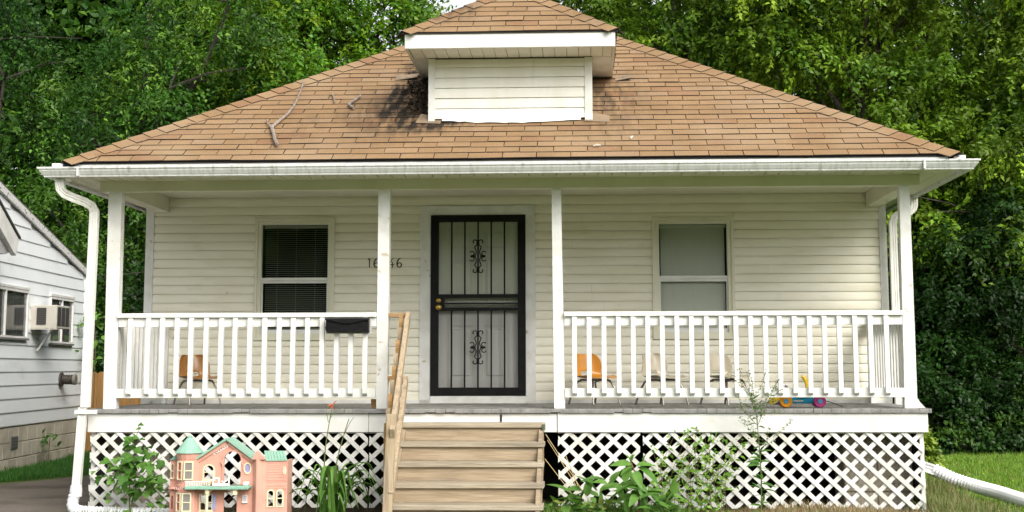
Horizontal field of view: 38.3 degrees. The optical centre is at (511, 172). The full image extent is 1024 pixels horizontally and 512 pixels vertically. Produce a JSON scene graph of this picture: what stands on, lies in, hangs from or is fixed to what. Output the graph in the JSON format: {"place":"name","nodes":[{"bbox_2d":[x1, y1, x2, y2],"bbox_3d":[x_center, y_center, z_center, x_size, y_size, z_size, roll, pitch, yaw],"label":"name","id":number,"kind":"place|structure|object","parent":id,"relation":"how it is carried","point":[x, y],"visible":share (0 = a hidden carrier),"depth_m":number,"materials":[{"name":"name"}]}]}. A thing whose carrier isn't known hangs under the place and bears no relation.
{"place":"outdoors","nodes":[
{"label":"outdoors","id":0,"kind":"place"},
{"bbox_2d":[0,504,87,511],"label":"driveway","id":1,"kind":"structure","parent":0,"point":[33,508],"depth_m":13.99,"materials":[{"name":"concrete"}]},
{"bbox_2d":[0,487,89,503],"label":"driveway","id":2,"kind":"structure","parent":0,"point":[33,495],"depth_m":15.31,"materials":[{"name":"concrete"}]},
{"bbox_2d":[0,476,89,486],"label":"driveway","id":3,"kind":"structure","parent":0,"point":[64,482],"depth_m":16.90,"materials":[{"name":"grey asphalt"}]},
{"bbox_2d":[371,399,375,407],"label":"wood block","id":4,"kind":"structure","parent":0,"point":[373,403],"depth_m":13.46,"materials":[{"name":"brown wood"}]},
{"bbox_2d":[0,421,1023,511],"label":"ground","id":5,"kind":"structure","parent":0,"point":[28,480],"depth_m":17.74,"materials":[{"name":"soil"}]},
{"bbox_2d":[0,181,86,471],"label":"neighbor house","id":6,"kind":"structure","parent":5,"relation":"on","point":[41,263],"depth_m":19.46,"materials":[{"name":"white painted siding"},{"name":"concrete block"},{"name":"glass"}]},
{"bbox_2d":[0,283,29,339],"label":"window","id":7,"kind":"structure","parent":6,"relation":"in","point":[13,321],"depth_m":18.63,"materials":[{"name":"white paint"}]},
{"bbox_2d":[30,305,69,350],"bbox_3d":[-6.113,2.056,19.492,0.400,0.597,0.515,0,-8,3],"label":"air conditioner","id":8,"kind":"object","parent":6,"relation":"attached to","point":[51,317],"visible":0.99,"depth_m":19.28,"materials":[{"name":"grey metal"}]},
{"bbox_2d":[48,293,74,345],"bbox_3d":[-6.309,2.065,20.665,0.065,0.692,1.172,0,-8,-1],"label":"window","id":9,"kind":"structure","parent":6,"relation":"in","point":[57,336],"depth_m":20.74,"materials":[{"name":"white paint"}]},
{"bbox_2d":[75,311,104,407],"bbox_3d":[-6.114,2.749,21.451,0.360,1.521,0.457,-6,-10,40],"label":"creeper","id":10,"kind":"object","parent":6,"relation":"attached to","point":[100,325],"visible":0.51,"depth_m":21.59,"materials":[{"name":"green plant"}]},
{"bbox_2d":[0,450,90,481],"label":"lawn grass","id":11,"kind":"structure","parent":5,"relation":"on","point":[61,467],"depth_m":18.35,"materials":[{"name":"green plant"}]},
{"bbox_2d":[39,428,61,462],"bbox_3d":[-6.182,3.674,19.679,0.307,0.524,0.447,4,-9,-30],"label":"foundation weed","id":12,"kind":"object","parent":5,"relation":"on","point":[53,439],"visible":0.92,"depth_m":19.68,"materials":[{"name":"green plant"}]},
{"bbox_2d":[0,0,145,291],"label":"tree","id":13,"kind":"object","parent":5,"relation":"on","point":[7,13],"visible":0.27,"depth_m":27.59,"materials":[{"name":"green plant"}]},
{"bbox_2d":[85,372,140,451],"bbox_3d":[-5.478,3.664,22.468,2.504,1.268,0.060,0,-8,3],"label":"wooden fence","id":14,"kind":"object","parent":5,"relation":"on","point":[98,391],"visible":0.06,"depth_m":22.50,"materials":[{"name":"brown wood"}]},
{"bbox_2d":[92,249,144,373],"bbox_3d":[-5.333,2.202,24.255,5.129,4.925,3.633,0,-8,3],"label":"tree","id":15,"kind":"object","parent":5,"relation":"on","point":[135,305],"visible":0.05,"depth_m":23.70,"materials":[{"name":"green plant"}]},
{"bbox_2d":[0,0,322,349],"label":"tree","id":16,"kind":"object","parent":5,"relation":"on","point":[154,108],"visible":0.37,"depth_m":26.20,"materials":[{"name":"green plant"}]},
{"bbox_2d":[129,0,456,228],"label":"tree","id":17,"kind":"object","parent":5,"relation":"on","point":[355,40],"visible":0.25,"depth_m":28.76,"materials":[{"name":"green plant"}]},
{"bbox_2d":[37,0,980,511],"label":"house","id":18,"kind":"structure","parent":5,"relation":"on","point":[503,232],"depth_m":13.99,"materials":[{"name":"white"}]},
{"bbox_2d":[66,485,168,511],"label":"drain pipe","id":19,"kind":"object","parent":18,"relation":"attached to","point":[74,496],"visible":0.97,"depth_m":13.12,"materials":[{"name":"white plastic"}]},
{"bbox_2d":[173,355,221,405],"bbox_3d":[-3.153,2.075,14.802,0.356,0.504,0.419,5,-9,-35],"label":"chair","id":20,"kind":"object","parent":18,"relation":"on","point":[197,364],"visible":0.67,"depth_m":14.91,"materials":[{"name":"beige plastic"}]},
{"bbox_2d":[265,79,304,146],"bbox_3d":[-2.229,-0.598,14.249,0.236,0.925,1.543,0,-8,1],"label":"fallen branch","id":21,"kind":"object","parent":18,"relation":"on","point":[273,125],"visible":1,"depth_m":13.96,"materials":[{"name":"grey wood"}]},
{"bbox_2d":[253,218,334,339],"bbox_3d":[-2.272,1.117,15.477,0.842,1.271,0.144,0,-8,3],"label":"window","id":22,"kind":"structure","parent":18,"relation":"in","point":[259,281],"depth_m":15.47,"materials":[{"name":"black glass"}]},
{"bbox_2d":[325,318,370,333],"bbox_3d":[-1.489,1.383,13.368,0.418,0.146,0.111,0,-8,3],"label":"mailbox","id":23,"kind":"object","parent":18,"relation":"attached to","point":[348,325],"visible":1,"depth_m":13.33,"materials":[{"name":"black plastic"}]},
{"bbox_2d":[347,95,361,108],"bbox_3d":[-1.550,-0.693,14.437,0.096,0.199,0.314,-1,-8,7],"label":"fallen branch","id":24,"kind":"object","parent":18,"relation":"on","point":[352,101],"visible":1,"depth_m":14.42,"materials":[{"name":"grey wood"}]},
{"bbox_2d":[394,76,427,115],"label":"leaf litter","id":25,"kind":"object","parent":18,"relation":"on","point":[421,104],"visible":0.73,"depth_m":14.48,"materials":[{"name":"black plant"}]},
{"bbox_2d":[438,222,517,387],"bbox_3d":[-0.346,1.387,15.380,0.900,1.850,0.040,0,-8,3],"label":"inner door","id":26,"kind":"structure","parent":18,"relation":"in","point":[511,228],"depth_m":15.36,"materials":[{"name":"white"}]},
{"bbox_2d":[430,215,525,395],"bbox_3d":[-0.353,1.362,15.255,0.983,1.863,0.126,0,-8,3],"label":"security door","id":27,"kind":"structure","parent":18,"relation":"in","point":[438,303],"depth_m":15.26,"materials":[{"name":"black paint"}]},
{"bbox_2d":[568,353,620,405],"bbox_3d":[0.811,2.037,14.574,0.356,0.504,0.419,5,-9,-35],"label":"chair","id":28,"kind":"object","parent":18,"relation":"on","point":[596,366],"visible":0.73,"depth_m":14.72,"materials":[{"name":"orange plastic"}]},
{"bbox_2d":[635,353,688,405],"bbox_3d":[1.466,2.022,14.472,0.356,0.504,0.419,6,-9,-37],"label":"chair","id":29,"kind":"object","parent":18,"relation":"on","point":[655,361],"visible":0.72,"depth_m":14.59,"materials":[{"name":"beige plastic"}]},
{"bbox_2d":[652,217,735,338],"bbox_3d":[1.874,1.091,15.269,0.843,1.251,0.144,0,-8,3],"label":"window","id":30,"kind":"structure","parent":18,"relation":"in","point":[685,278],"depth_m":15.30,"materials":[{"name":"grey glass"}]},
{"bbox_2d":[699,353,753,405],"bbox_3d":[2.096,2.017,14.440,0.356,0.504,0.419,5,-9,-35],"label":"chair","id":31,"kind":"object","parent":18,"relation":"on","point":[713,362],"visible":0.62,"depth_m":14.60,"materials":[{"name":"beige plastic"}]},
{"bbox_2d":[768,375,842,407],"bbox_3d":[2.662,1.982,13.401,0.666,0.294,0.210,0,-8,3],"label":"toy car","id":32,"kind":"object","parent":18,"relation":"on","point":[787,402],"visible":0.73,"depth_m":13.34,"materials":[{"name":"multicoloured plastic"}]},
{"bbox_2d":[0,0,1023,424],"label":"woods","id":33,"kind":"object","parent":5,"relation":"on","point":[80,14],"visible":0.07,"depth_m":34.85,"materials":[{"name":"green plant"}]},
{"bbox_2d":[201,498,916,511],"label":"garden bed","id":34,"kind":"object","parent":5,"relation":"on","point":[377,508],"depth_m":14.08,"materials":[{"name":"brown soil"}]},
{"bbox_2d":[91,422,167,511],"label":"sapling","id":35,"kind":"object","parent":34,"relation":"on","point":[129,460],"visible":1,"depth_m":13.00,"materials":[{"name":"green plant"}]},
{"bbox_2d":[145,484,169,508],"bbox_3d":[-3.059,2.812,12.819,0.210,0.206,0.127,6,-10,-38],"label":"seedling","id":36,"kind":"object","parent":34,"relation":"on","point":[158,502],"visible":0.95,"depth_m":12.81,"materials":[{"name":"green plant"}]},
{"bbox_2d":[66,507,361,511],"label":"weedy grass","id":37,"kind":"structure","parent":34,"relation":"on","point":[151,510],"depth_m":12.99,"materials":[{"name":"green plant"}]},
{"bbox_2d":[169,435,291,511],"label":"dollhouse","id":38,"kind":"object","parent":34,"relation":"on","point":[262,476],"visible":1,"depth_m":12.54,"materials":[{"name":"pink plastic"}]},
{"bbox_2d":[175,493,180,511],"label":"window frame","id":39,"kind":"structure","parent":38,"relation":"in","point":[178,495],"depth_m":12.50,"materials":[{"name":"beige plastic"}]},
{"bbox_2d":[177,461,182,479],"bbox_3d":[-2.821,2.529,12.534,0.058,0.156,0.010,-5,-9,34],"label":"window frame","id":40,"kind":"structure","parent":38,"relation":"in","point":[179,463],"depth_m":12.53,"materials":[{"name":"beige plastic"}]},
{"bbox_2d":[181,493,190,511],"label":"window frame","id":41,"kind":"structure","parent":38,"relation":"in","point":[186,497],"depth_m":12.48,"materials":[{"name":"beige plastic"}]},
{"bbox_2d":[183,461,193,479],"bbox_3d":[-2.744,2.527,12.517,0.080,0.156,0.010,1,-8,-10],"label":"window frame","id":42,"kind":"structure","parent":38,"relation":"in","point":[188,465],"depth_m":12.52,"materials":[{"name":"beige plastic"}]},
{"bbox_2d":[290,401,382,511],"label":"daylily clump","id":43,"kind":"object","parent":34,"relation":"on","point":[328,501],"visible":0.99,"depth_m":12.65,"materials":[{"name":"green plant"}]},
{"bbox_2d":[382,312,545,511],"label":"wooden steps","id":44,"kind":"structure","parent":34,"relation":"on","point":[433,486],"depth_m":12.45,"materials":[{"name":"brown wood"}]},
{"bbox_2d":[545,434,590,503],"bbox_3d":[0.495,2.567,12.790,0.441,0.593,0.126,-6,-9,37],"label":"straw stalk","id":45,"kind":"object","parent":34,"relation":"on","point":[565,468],"visible":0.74,"depth_m":12.79,"materials":[{"name":"beige"}]},
{"bbox_2d":[544,497,612,511],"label":"clover patch","id":46,"kind":"object","parent":34,"relation":"on","point":[595,504],"visible":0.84,"depth_m":12.44,"materials":[{"name":"green plant"}]},
{"bbox_2d":[544,465,687,511],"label":"broadleaf weed","id":47,"kind":"object","parent":34,"relation":"on","point":[626,476],"visible":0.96,"depth_m":12.51,"materials":[{"name":"green plant"}]},
{"bbox_2d":[542,498,695,511],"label":"weedy grass","id":48,"kind":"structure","parent":34,"relation":"on","point":[612,508],"depth_m":12.62,"materials":[{"name":"green plant"}]},
{"bbox_2d":[610,454,659,511],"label":"broadleaf weed","id":49,"kind":"object","parent":34,"relation":"on","point":[641,486],"visible":1,"depth_m":12.48,"materials":[{"name":"green plant"}]},
{"bbox_2d":[650,427,748,511],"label":"bushy weed","id":50,"kind":"object","parent":34,"relation":"on","point":[704,474],"visible":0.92,"depth_m":12.81,"materials":[{"name":"green plant"}]},
{"bbox_2d":[727,368,792,511],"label":"tall weed","id":51,"kind":"object","parent":34,"relation":"on","point":[754,462],"visible":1,"depth_m":12.76,"materials":[{"name":"green plant"}]},
{"bbox_2d":[698,497,941,511],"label":"dry grass","id":52,"kind":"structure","parent":34,"relation":"on","point":[817,508],"depth_m":12.65,"materials":[{"name":"beige plant"}]},
{"bbox_2d":[551,0,813,100],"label":"tree","id":53,"kind":"object","parent":5,"relation":"on","point":[705,16],"visible":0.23,"depth_m":27.94,"materials":[{"name":"green plant"}]},
{"bbox_2d":[711,0,1023,298],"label":"tree","id":54,"kind":"object","parent":5,"relation":"on","point":[875,62],"visible":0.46,"depth_m":25.97,"materials":[{"name":"green plant"}]},
{"bbox_2d":[923,424,949,478],"bbox_3d":[4.231,3.029,15.425,0.645,0.821,0.849,0,-8,3],"label":"bush","id":55,"kind":"object","parent":5,"relation":"on","point":[930,455],"visible":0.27,"depth_m":15.38,"materials":[{"name":"green plant"}]},
{"bbox_2d":[887,195,1021,441],"bbox_3d":[6.949,2.621,24.681,4.807,5.000,4.108,4,-9,-31],"label":"tree","id":56,"kind":"object","parent":5,"relation":"on","point":[920,334],"visible":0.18,"depth_m":23.84,"materials":[{"name":"green plant"}]},
{"bbox_2d":[888,0,1023,311],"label":"tree","id":57,"kind":"object","parent":5,"relation":"on","point":[1010,65],"visible":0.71,"depth_m":24.41,"materials":[{"name":"green plant"}]},
{"bbox_2d":[889,176,1023,401],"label":"tree","id":58,"kind":"object","parent":5,"relation":"on","point":[1004,326],"visible":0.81,"depth_m":23.45,"materials":[{"name":"green plant"}]},
{"bbox_2d":[892,335,1023,455],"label":"hedge shrub","id":59,"kind":"object","parent":5,"relation":"on","point":[1001,414],"visible":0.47,"depth_m":22.21,"materials":[{"name":"green plant"}]},
{"bbox_2d":[910,474,1020,511],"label":"weedy grass","id":60,"kind":"structure","parent":5,"relation":"on","point":[941,496],"depth_m":12.98,"materials":[{"name":"green plant"}]},
{"bbox_2d":[924,461,1023,506],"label":"drain pipe","id":61,"kind":"object","parent":5,"relation":"on","point":[990,490],"visible":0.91,"depth_m":14.29,"materials":[{"name":"white plastic"}]},
{"bbox_2d":[925,446,1023,511],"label":"lawn grass","id":62,"kind":"structure","parent":5,"relation":"on","point":[997,475],"depth_m":18.70,"materials":[{"name":"green plant"}]},
{"bbox_2d":[14,0,1009,199],"label":"sky","id":63,"kind":"structure","parent":0,"point":[460,3],"materials":[{"name":"white"}]}
]}

